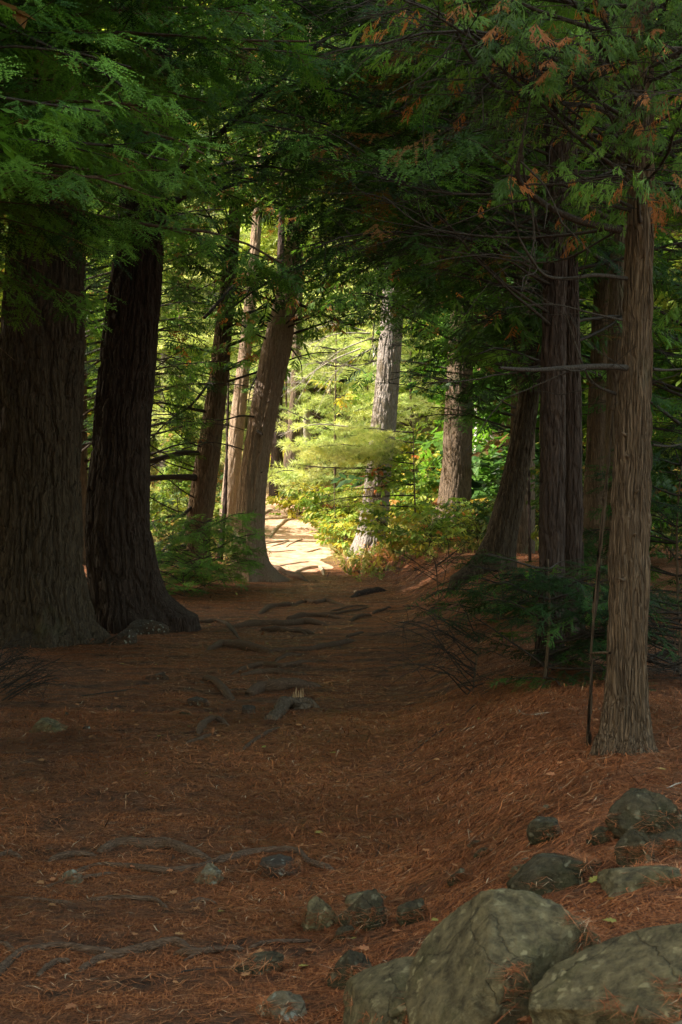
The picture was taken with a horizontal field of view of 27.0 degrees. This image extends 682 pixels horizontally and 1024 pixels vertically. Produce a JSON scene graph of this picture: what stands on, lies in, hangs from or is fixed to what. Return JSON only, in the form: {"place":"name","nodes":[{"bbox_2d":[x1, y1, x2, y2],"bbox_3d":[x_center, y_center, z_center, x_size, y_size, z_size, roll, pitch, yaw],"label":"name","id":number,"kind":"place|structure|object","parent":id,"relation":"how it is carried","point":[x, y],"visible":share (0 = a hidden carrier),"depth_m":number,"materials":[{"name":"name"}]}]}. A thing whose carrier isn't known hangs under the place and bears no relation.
{"place":"outdoors","nodes":[
{"label":"outdoors","id":0,"kind":"place"},
{"bbox_2d":[265,479,334,572],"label":"path","id":1,"kind":"structure","parent":0,"point":[289,531],"depth_m":27.60,"materials":[{"name":"soil"}]},
{"bbox_2d":[266,479,338,518],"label":"shrub","id":2,"kind":"object","parent":1,"relation":"on","point":[272,500],"visible":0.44,"depth_m":32.70,"materials":[{"name":"green plant"}]},
{"bbox_2d":[0,390,681,1023],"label":"ground","id":3,"kind":"structure","parent":0,"point":[134,674],"depth_m":6.49,"materials":[{"name":"soil"}]},
{"bbox_2d":[0,626,96,703],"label":"dead sapling","id":4,"kind":"object","parent":3,"relation":"on","point":[12,661],"visible":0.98,"depth_m":9.54,"materials":[{"name":"wood"}]},
{"bbox_2d":[0,942,112,975],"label":"exposed root","id":5,"kind":"object","parent":3,"relation":"on","point":[7,962],"visible":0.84,"depth_m":4.58,"materials":[{"name":"brown plant"}]},
{"bbox_2d":[0,0,230,279],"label":"hemlock tree","id":6,"kind":"object","parent":3,"relation":"on","point":[19,15],"visible":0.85,"depth_m":5.89,"materials":[{"name":"green plant"}]},
{"bbox_2d":[0,60,234,333],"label":"hemlock tree","id":7,"kind":"object","parent":3,"relation":"on","point":[94,281],"visible":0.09,"depth_m":18.47,"materials":[{"name":"green plant"}]},
{"bbox_2d":[81,895,168,910],"bbox_3d":[-0.749,1.406,5.138,0.374,0.033,0.143,1,1,24],"label":"exposed root","id":8,"kind":"object","parent":3,"relation":"on","point":[142,898],"visible":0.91,"depth_m":5.15,"materials":[{"name":"brown plant"}]},
{"bbox_2d":[86,180,172,467],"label":"hemlock tree","id":9,"kind":"object","parent":3,"relation":"on","point":[108,269],"visible":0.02,"depth_m":38.93,"materials":[{"name":"green plant"}]},
{"bbox_2d":[76,936,190,971],"bbox_3d":[-0.661,1.414,4.535,0.393,0.064,0.167,0,1,-18],"label":"exposed root","id":10,"kind":"object","parent":3,"relation":"on","point":[178,942],"visible":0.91,"depth_m":4.56,"materials":[{"name":"brown plant"}]},
{"bbox_2d":[124,619,169,634],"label":"rock","id":11,"kind":"object","parent":3,"relation":"on","point":[140,626],"visible":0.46,"depth_m":13.86,"materials":[{"name":"stone"}]},
{"bbox_2d":[96,836,211,860],"bbox_3d":[-0.723,1.383,5.833,0.537,0.076,0.214,0,1,18],"label":"exposed root","id":12,"kind":"object","parent":3,"relation":"on","point":[160,843],"visible":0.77,"depth_m":5.86,"materials":[{"name":"brown plant"}]},
{"bbox_2d":[75,852,233,873],"bbox_3d":[-0.666,1.395,5.592,0.763,0.053,0.246,0,1,-15],"label":"exposed root","id":13,"kind":"object","parent":3,"relation":"on","point":[148,868],"visible":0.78,"depth_m":5.54,"materials":[{"name":"brown plant"}]},
{"bbox_2d":[153,376,201,527],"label":"hemlock tree","id":14,"kind":"object","parent":3,"relation":"on","point":[183,485],"visible":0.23,"depth_m":28.42,"materials":[{"name":"green plant"}]},
{"bbox_2d":[0,0,365,359],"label":"hemlock tree","id":15,"kind":"object","parent":3,"relation":"on","point":[87,127],"visible":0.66,"depth_m":7.25,"materials":[{"name":"green plant"}]},
{"bbox_2d":[80,2,285,564],"bbox_3d":[-3.144,-5.538,21.840,4.843,13.302,5.303,-1,2,-42],"label":"hemlock tree","id":16,"kind":"object","parent":3,"relation":"on","point":[178,385],"visible":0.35,"depth_m":21.41,"materials":[{"name":"green plant"}]},
{"bbox_2d":[0,0,372,648],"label":"pine tree","id":17,"kind":"object","parent":3,"relation":"on","point":[43,584],"visible":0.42,"depth_m":12.84,"materials":[{"name":"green plant"}]},
{"bbox_2d":[153,191,223,487],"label":"pine tree","id":18,"kind":"object","parent":3,"relation":"on","point":[168,351],"visible":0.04,"depth_m":37.69,"materials":[{"name":"green plant"}]},
{"bbox_2d":[102,2,278,378],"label":"birch tree","id":19,"kind":"object","parent":3,"relation":"on","point":[207,206],"depth_m":52.00,"materials":[{"name":"green plant"}]},
{"bbox_2d":[149,467,233,548],"bbox_3d":[-2.992,-0.035,26.063,1.910,1.767,2.175,1,1,25],"label":"shrub","id":20,"kind":"object","parent":3,"relation":"on","point":[163,509],"visible":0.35,"depth_m":25.71,"materials":[{"name":"green plant"}]},
{"bbox_2d":[151,238,250,497],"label":"young pine tree","id":21,"kind":"object","parent":3,"relation":"on","point":[209,340],"visible":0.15,"depth_m":32.61,"materials":[{"name":"green plant"}]},
{"bbox_2d":[156,545,249,596],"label":"hemlock sapling","id":22,"kind":"object","parent":3,"relation":"on","point":[189,565],"visible":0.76,"depth_m":18.20,"materials":[{"name":"green plant"}]},
{"bbox_2d":[173,944,243,960],"bbox_3d":[-0.420,1.403,4.526,0.229,0.039,0.079,0,1,-8],"label":"exposed root","id":23,"kind":"object","parent":3,"relation":"on","point":[190,952],"visible":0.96,"depth_m":4.53,"materials":[{"name":"brown plant"}]},
{"bbox_2d":[155,199,263,445],"bbox_3d":[-3.283,-4.553,37.920,3.620,8.054,3.341,1,2,30],"label":"young pine tree","id":24,"kind":"object","parent":3,"relation":"on","point":[184,314],"visible":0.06,"depth_m":37.84,"materials":[{"name":"green plant"}]},
{"bbox_2d":[150,510,271,586],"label":"hemlock sapling","id":25,"kind":"object","parent":3,"relation":"on","point":[223,548],"visible":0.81,"depth_m":19.01,"materials":[{"name":"green plant"}]},
{"bbox_2d":[105,0,337,566],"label":"cedar tree","id":26,"kind":"object","parent":3,"relation":"on","point":[203,479],"visible":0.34,"depth_m":22.30,"materials":[{"name":"brown plant"}]},
{"bbox_2d":[175,278,268,559],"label":"young tree","id":27,"kind":"object","parent":3,"relation":"on","point":[224,506],"visible":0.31,"depth_m":23.97,"materials":[{"name":"brown plant"}]},
{"bbox_2d":[43,0,421,634],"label":"pine tree","id":28,"kind":"object","parent":3,"relation":"on","point":[126,585],"visible":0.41,"depth_m":14.12,"materials":[{"name":"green plant"}]},
{"bbox_2d":[206,639,272,652],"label":"exposed root","id":29,"kind":"object","parent":3,"relation":"on","point":[243,645],"visible":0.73,"depth_m":12.45,"materials":[{"name":"brown plant"}]},
{"bbox_2d":[203,0,303,534],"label":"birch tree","id":30,"kind":"object","parent":3,"relation":"on","point":[239,406],"visible":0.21,"depth_m":27.84,"materials":[{"name":"brown plant"}]},
{"bbox_2d":[231,951,283,975],"bbox_3d":[-0.257,1.406,4.386,0.162,0.083,0.146,0,1,0],"label":"rock","id":31,"kind":"object","parent":3,"relation":"on","point":[278,957],"visible":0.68,"depth_m":4.37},
{"bbox_2d":[216,846,335,870],"bbox_3d":[-0.232,1.386,5.666,0.510,0.064,0.229,0,1,14],"label":"exposed root","id":32,"kind":"object","parent":3,"relation":"on","point":[269,849],"visible":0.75,"depth_m":5.70,"materials":[{"name":"brown plant"}]},
{"bbox_2d":[222,104,335,497],"bbox_3d":[-1.248,-4.875,32.786,3.150,9.082,2.292,0,1,0],"label":"dark trunk tree","id":33,"kind":"object","parent":3,"relation":"on","point":[276,455],"visible":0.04,"depth_m":32.85,"materials":[{"name":"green plant"}]},
{"bbox_2d":[256,854,302,878],"bbox_3d":[-0.241,1.390,5.519,0.194,0.094,0.174,0,1,0],"label":"rock","id":34,"kind":"object","parent":3,"relation":"on","point":[276,860],"visible":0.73,"depth_m":5.48,"materials":[{"name":"stone"}]},
{"bbox_2d":[254,990,306,1023],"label":"rock","id":35,"kind":"object","parent":3,"relation":"on","point":[281,997],"visible":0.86,"depth_m":3.99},
{"bbox_2d":[232,618,328,627],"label":"exposed root","id":36,"kind":"object","parent":3,"relation":"on","point":[258,622],"visible":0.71,"depth_m":14.54,"materials":[{"name":"brown plant"}]},
{"bbox_2d":[245,678,321,696],"bbox_3d":[-0.436,1.248,10.078,0.698,0.150,0.213,-1,2,-40],"label":"exposed root","id":37,"kind":"object","parent":3,"relation":"on","point":[279,684],"visible":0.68,"depth_m":10.02,"materials":[{"name":"brown plant"}]},
{"bbox_2d":[172,0,397,582],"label":"cedar tree","id":38,"kind":"object","parent":3,"relation":"on","point":[275,353],"visible":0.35,"depth_m":20.79,"materials":[{"name":"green plant"}]},
{"bbox_2d":[209,173,372,441],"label":"birch tree","id":39,"kind":"object","parent":3,"relation":"on","point":[307,414],"visible":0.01,"depth_m":51.49,"materials":[{"name":"green plant"}]},
{"bbox_2d":[264,687,319,720],"bbox_3d":[-0.296,1.258,9.074,0.294,0.211,0.793,0,1,5],"label":"broken stump","id":40,"kind":"object","parent":3,"relation":"on","point":[295,701],"visible":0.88,"depth_m":9.18,"materials":[{"name":"wood"}]},
{"bbox_2d":[206,30,382,451],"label":"pine tree","id":41,"kind":"object","parent":3,"relation":"on","point":[266,236],"visible":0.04,"depth_m":46.98,"materials":[{"name":"green plant"}]},
{"bbox_2d":[230,254,361,485],"bbox_3d":[-1.415,-3.600,36.676,3.526,6.552,3.360,1,1,24],"label":"young pine tree","id":42,"kind":"object","parent":3,"relation":"on","point":[253,349],"visible":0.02,"depth_m":36.81,"materials":[{"name":"green plant"}]},
{"bbox_2d":[268,120,333,480],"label":"dark trunk tree","id":43,"kind":"object","parent":3,"relation":"on","point":[292,436],"visible":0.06,"depth_m":34.83,"materials":[{"name":"brown plant"}]},
{"bbox_2d":[271,639,355,651],"bbox_3d":[-0.175,1.188,12.582,1.060,0.073,0.216,-1,2,-45],"label":"exposed root","id":44,"kind":"object","parent":3,"relation":"on","point":[321,645],"visible":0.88,"depth_m":12.42,"materials":[{"name":"brown plant"}]},
{"bbox_2d":[301,896,338,931],"bbox_3d":[-0.074,1.376,4.808,0.129,0.154,0.113,-1,2,-32],"label":"rock","id":45,"kind":"object","parent":3,"relation":"on","point":[315,903],"visible":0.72,"depth_m":4.78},
{"bbox_2d":[279,479,363,528],"bbox_3d":[-0.299,-0.087,30.533,2.096,1.321,1.861,0,1,0],"label":"shrub","id":46,"kind":"object","parent":3,"relation":"on","point":[305,503],"visible":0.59,"depth_m":30.23,"materials":[{"name":"green plant"}]},
{"bbox_2d":[276,312,373,436],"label":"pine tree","id":47,"kind":"object","parent":3,"relation":"on","point":[329,361],"visible":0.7,"depth_m":26.97,"materials":[{"name":"plant"}]},
{"bbox_2d":[283,190,372,475],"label":"young pine tree","id":48,"kind":"object","parent":3,"relation":"on","point":[306,387],"visible":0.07,"depth_m":40.93,"materials":[{"name":"green plant"}]},
{"bbox_2d":[299,508,358,540],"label":"shrub","id":49,"kind":"object","parent":3,"relation":"on","point":[351,517],"visible":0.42,"depth_m":28.27,"materials":[{"name":"green plant"}]},
{"bbox_2d":[313,512,357,555],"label":"shrub","id":50,"kind":"object","parent":3,"relation":"on","point":[340,531],"visible":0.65,"depth_m":26.14,"materials":[{"name":"yellow plant"}]},
{"bbox_2d":[267,335,404,509],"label":"young pine tree","id":51,"kind":"object","parent":3,"relation":"on","point":[297,474],"visible":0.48,"depth_m":30.55,"materials":[{"name":"green plant"}]},
{"bbox_2d":[309,379,362,523],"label":"maple sapling","id":52,"kind":"object","parent":3,"relation":"on","point":[340,402],"visible":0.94,"depth_m":28.76,"materials":[{"name":"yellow plant"}]},
{"bbox_2d":[0,664,681,1023],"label":"pine needles","id":53,"kind":"object","parent":3,"relation":"on","point":[474,729],"visible":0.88,"depth_m":6.22,"materials":[{"name":"plant"}]},
{"bbox_2d":[0,544,681,741],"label":"dry needles","id":54,"kind":"object","parent":3,"relation":"on","point":[281,641],"visible":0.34,"depth_m":11.84,"materials":[{"name":"plant"}]},
{"bbox_2d":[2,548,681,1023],"bbox_3d":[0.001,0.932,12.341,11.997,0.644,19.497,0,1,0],"label":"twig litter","id":55,"kind":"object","parent":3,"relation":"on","point":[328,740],"visible":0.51,"depth_m":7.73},
{"bbox_2d":[12,559,681,1020],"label":"fallen leaves","id":56,"kind":"object","parent":3,"relation":"on","point":[70,1005],"visible":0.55,"depth_m":5.84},
{"bbox_2d":[327,950,371,989],"bbox_3d":[0.036,1.377,4.223,0.134,0.146,0.104,-1,2,-40],"label":"rock","id":57,"kind":"object","parent":3,"relation":"on","point":[348,957],"visible":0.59,"depth_m":4.21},
{"bbox_2d":[286,422,416,539],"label":"young pine tree","id":58,"kind":"object","parent":3,"relation":"on","point":[343,453],"visible":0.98,"depth_m":23.92,"materials":[{"name":"green plant"}]},
{"bbox_2d":[29,626,681,1023],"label":"needles on rocks","id":59,"kind":"object","parent":3,"relation":"on","point":[521,860],"visible":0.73,"depth_m":4.28,"materials":[{"name":"plant"}]},
{"bbox_2d":[337,888,386,931],"bbox_3d":[0.083,1.350,4.740,0.128,0.180,0.169,-1,2,-42],"label":"rock","id":60,"kind":"object","parent":3,"relation":"on","point":[369,900],"visible":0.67,"depth_m":4.71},
{"bbox_2d":[290,267,436,502],"bbox_3d":[0.556,-2.963,32.985,3.606,6.055,4.065,0,1,0],"label":"young pine tree","id":61,"kind":"object","parent":3,"relation":"on","point":[405,403],"visible":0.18,"depth_m":32.99,"materials":[{"name":"green plant"}]},
{"bbox_2d":[342,956,413,1023],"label":"rock","id":62,"kind":"object","parent":3,"relation":"on","point":[370,990],"visible":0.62,"depth_m":3.79,"materials":[{"name":"stone"}]},
{"bbox_2d":[257,15,501,558],"bbox_3d":[0.884,-6.954,24.504,5.447,16.237,5.332,0,1,0],"label":"pine tree","id":63,"kind":"object","parent":3,"relation":"on","point":[385,407],"visible":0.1,"depth_m":24.78,"materials":[{"name":"grey plant"}]},
{"bbox_2d":[342,435,420,544],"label":"oak sapling","id":64,"kind":"object","parent":3,"relation":"on","point":[391,482],"visible":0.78,"depth_m":23.99,"materials":[{"name":"green plant"}]},
{"bbox_2d":[88,431,681,555],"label":"undergrowth","id":65,"kind":"object","parent":3,"relation":"on","point":[221,471],"visible":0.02,"depth_m":34.15,"materials":[{"name":"green plant"}]},
{"bbox_2d":[346,502,434,547],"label":"oak sapling","id":66,"kind":"object","parent":3,"relation":"on","point":[378,512],"visible":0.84,"depth_m":22.99,"materials":[{"name":"green plant"}]},
{"bbox_2d":[348,292,443,471],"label":"young pine tree","id":67,"kind":"object","parent":3,"relation":"on","point":[423,407],"visible":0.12,"depth_m":34.50,"materials":[{"name":"green plant"}]},
{"bbox_2d":[139,0,681,667],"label":"pine tree","id":68,"kind":"object","parent":3,"relation":"on","point":[551,476],"visible":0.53,"depth_m":9.08,"materials":[{"name":"green plant"}]},
{"bbox_2d":[396,898,429,926],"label":"rock","id":69,"kind":"object","parent":3,"relation":"on","point":[411,906],"visible":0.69,"depth_m":4.59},
{"bbox_2d":[389,448,441,523],"bbox_3d":[1.598,-0.418,27.404,1.795,1.623,1.822,0,1,0],"label":"shrub","id":70,"kind":"object","parent":3,"relation":"on","point":[400,500],"visible":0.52,"depth_m":27.04,"materials":[{"name":"green plant"}]},
{"bbox_2d":[150,456,681,569],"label":"grass","id":71,"kind":"structure","parent":3,"relation":"on","point":[472,550],"depth_m":25.18,"materials":[{"name":"green plant"}]},
{"bbox_2d":[392,419,441,492],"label":"shrub","id":72,"kind":"object","parent":3,"relation":"on","point":[418,435],"visible":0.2,"depth_m":32.74,"materials":[{"name":"green plant"}]},
{"bbox_2d":[338,104,509,457],"bbox_3d":[4.436,-11.183,38.737,8.624,21.049,8.895,-1,2,-31],"label":"hemlock tree","id":73,"kind":"object","parent":3,"relation":"on","point":[401,390],"depth_m":39.05,"materials":[{"name":"green plant"}]},
{"bbox_2d":[265,1,596,553],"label":"hemlock tree","id":74,"kind":"object","parent":3,"relation":"on","point":[442,329],"visible":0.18,"depth_m":20.04,"materials":[{"name":"green plant"}]},
{"bbox_2d":[386,503,475,554],"bbox_3d":[1.375,0.258,21.455,1.365,0.809,1.263,0,1,0],"label":"shrub","id":75,"kind":"object","parent":3,"relation":"on","point":[437,528],"visible":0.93,"depth_m":21.35,"materials":[{"name":"green plant"}]},
{"bbox_2d":[385,531,476,600],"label":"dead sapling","id":76,"kind":"object","parent":3,"relation":"on","point":[439,563],"visible":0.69,"depth_m":15.49,"materials":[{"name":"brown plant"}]},
{"bbox_2d":[331,522,538,581],"bbox_3d":[2.040,0.614,23.728,4.519,0.738,7.001,0,1,0],"label":"bush","id":77,"kind":"object","parent":3,"relation":"on","point":[355,563],"visible":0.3,"depth_m":22.47,"materials":[{"name":"green plant"}]},
{"bbox_2d":[208,0,681,600],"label":"hemlock tree","id":78,"kind":"object","parent":3,"relation":"on","point":[608,254],"visible":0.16,"depth_m":12.13,"materials":[{"name":"green plant"}]},
{"bbox_2d":[406,490,487,536],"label":"shrub","id":79,"kind":"object","parent":3,"relation":"on","point":[466,512],"visible":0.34,"depth_m":24.52,"materials":[{"name":"green plant"}]},
{"bbox_2d":[224,0,680,594],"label":"leaning tree","id":80,"kind":"object","parent":3,"relation":"on","point":[502,532],"visible":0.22,"depth_m":15.36,"materials":[{"name":"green plant"}]},
{"bbox_2d":[369,593,535,697],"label":"dead sapling","id":81,"kind":"object","parent":3,"relation":"on","point":[442,647],"visible":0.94,"depth_m":9.03,"materials":[{"name":"wood"}]},
{"bbox_2d":[332,44,595,534],"bbox_3d":[2.079,-7.676,25.566,5.683,16.842,5.482,0,1,0],"label":"pine tree","id":82,"kind":"object","parent":3,"relation":"on","point":[456,477],"visible":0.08,"depth_m":25.75,"materials":[{"name":"brown plant"}]},
{"bbox_2d":[274,0,681,636],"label":"pine tree","id":83,"kind":"object","parent":3,"relation":"on","point":[574,514],"visible":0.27,"depth_m":10.51,"materials":[{"name":"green plant"}]},
{"bbox_2d":[427,496,537,547],"bbox_3d":[2.138,0.187,22.515,1.529,0.893,1.658,-1,2,-37],"label":"shrub","id":84,"kind":"object","parent":3,"relation":"on","point":[478,531],"visible":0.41,"depth_m":22.51,"materials":[{"name":"green plant"}]},
{"bbox_2d":[303,0,681,757],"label":"red cedar tree","id":85,"kind":"object","parent":3,"relation":"on","point":[625,726],"visible":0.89,"depth_m":5.99,"materials":[{"name":"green plant"}]},
{"bbox_2d":[401,556,601,624],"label":"hemlock sapling","id":86,"kind":"object","parent":3,"relation":"on","point":[528,599],"visible":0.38,"depth_m":12.13,"materials":[{"name":"green plant"}]},
{"bbox_2d":[404,888,600,1023],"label":"rock","id":87,"kind":"object","parent":3,"relation":"on","point":[452,972],"visible":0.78,"depth_m":3.25,"materials":[{"name":"stone"}]},
{"bbox_2d":[330,0,681,527],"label":"hemlock tree","id":88,"kind":"object","parent":3,"relation":"on","point":[476,491],"visible":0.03,"depth_m":26.98,"materials":[{"name":"green plant"}]},
{"bbox_2d":[467,456,584,542],"bbox_3d":[2.901,-0.162,22.103,1.994,1.592,2.054,0,1,0],"label":"shrub","id":89,"kind":"object","parent":3,"relation":"on","point":[479,508],"visible":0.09,"depth_m":21.86,"materials":[{"name":"green plant"}]},
{"bbox_2d":[389,122,681,519],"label":"hemlock tree","id":90,"kind":"object","parent":3,"relation":"on","point":[487,472],"visible":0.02,"depth_m":28.53,"materials":[{"name":"green plant"}]},
{"bbox_2d":[526,816,561,845],"bbox_3d":[0.695,1.097,4.839,0.127,0.112,0.097,1,1,21],"label":"rock","id":91,"kind":"object","parent":3,"relation":"on","point":[534,829],"visible":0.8,"depth_m":4.81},
{"bbox_2d":[419,0,681,330],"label":"cedar tree","id":92,"kind":"object","parent":3,"relation":"on","point":[671,312],"visible":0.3,"depth_m":8.87,"materials":[{"name":"green plant"}]},
{"bbox_2d":[506,853,601,895],"bbox_3d":[0.644,1.095,4.256,0.294,0.143,0.242,0,1,0],"label":"rock","id":93,"kind":"object","parent":3,"relation":"on","point":[559,868],"visible":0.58,"depth_m":4.19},
{"bbox_2d":[434,549,681,692],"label":"hemlock sapling","id":94,"kind":"object","parent":3,"relation":"on","point":[582,603],"visible":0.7,"depth_m":8.49,"materials":[{"name":"green plant"}]},
{"bbox_2d":[443,0,681,451],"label":"hemlock tree","id":95,"kind":"object","parent":3,"relation":"on","point":[668,413],"visible":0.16,"depth_m":14.40,"materials":[{"name":"green plant"}]},
{"bbox_2d":[525,440,660,540],"bbox_3d":[3.252,-0.185,18.872,2.093,1.687,1.967,0,1,0],"label":"shrub","id":96,"kind":"object","parent":3,"relation":"on","point":[535,473],"visible":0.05,"depth_m":19.01,"materials":[{"name":"green plant"}]},
{"bbox_2d":[582,11,612,579],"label":"cedar tree","id":97,"kind":"object","parent":3,"relation":"on","point":[595,444],"visible":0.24,"depth_m":14.38,"materials":[{"name":"brown plant"}]},
{"bbox_2d":[586,374,616,747],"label":"dead sapling","id":98,"kind":"object","parent":3,"relation":"on","point":[594,611],"visible":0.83,"depth_m":6.36,"materials":[{"name":"wood"}]},
{"bbox_2d":[523,575,681,688],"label":"dead sapling","id":99,"kind":"object","parent":3,"relation":"on","point":[676,666],"visible":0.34,"depth_m":8.78,"materials":[{"name":"wood"}]},
{"bbox_2d":[528,923,681,1023],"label":"rock","id":100,"kind":"object","parent":3,"relation":"on","point":[619,966],"visible":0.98,"depth_m":2.97,"materials":[{"name":"stone"}]},
{"bbox_2d":[578,13,681,459],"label":"hemlock tree","id":101,"kind":"object","parent":3,"relation":"on","point":[675,379],"visible":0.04,"depth_m":25.14,"materials":[{"name":"green plant"}]},
{"bbox_2d":[582,437,681,617],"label":"hemlock sapling","id":102,"kind":"object","parent":3,"relation":"on","point":[655,503],"visible":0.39,"depth_m":11.50,"materials":[{"name":"green plant"}]},
{"bbox_2d":[614,830,654,867],"bbox_3d":[0.862,1.010,4.186,0.118,0.144,0.094,0,1,0],"label":"rock","id":103,"kind":"object","parent":3,"relation":"on","point":[632,838],"visible":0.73,"depth_m":4.17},
{"bbox_2d":[597,865,681,897],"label":"rock","id":104,"kind":"object","parent":3,"relation":"on","point":[611,881],"visible":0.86,"depth_m":3.93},
{"bbox_2d":[605,788,681,838],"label":"rock","id":105,"kind":"object","parent":3,"relation":"on","point":[629,803],"visible":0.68,"depth_m":4.47,"materials":[{"name":"stone"}]},
{"bbox_2d":[648,830,681,854],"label":"rock","id":106,"kind":"object","parent":3,"relation":"on","point":[674,834],"visible":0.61,"depth_m":4.27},
{"bbox_2d":[649,454,681,562],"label":"shrub","id":107,"kind":"object","parent":3,"relation":"on","point":[668,485],"visible":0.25,"depth_m":16.71,"materials":[{"name":"green plant"}]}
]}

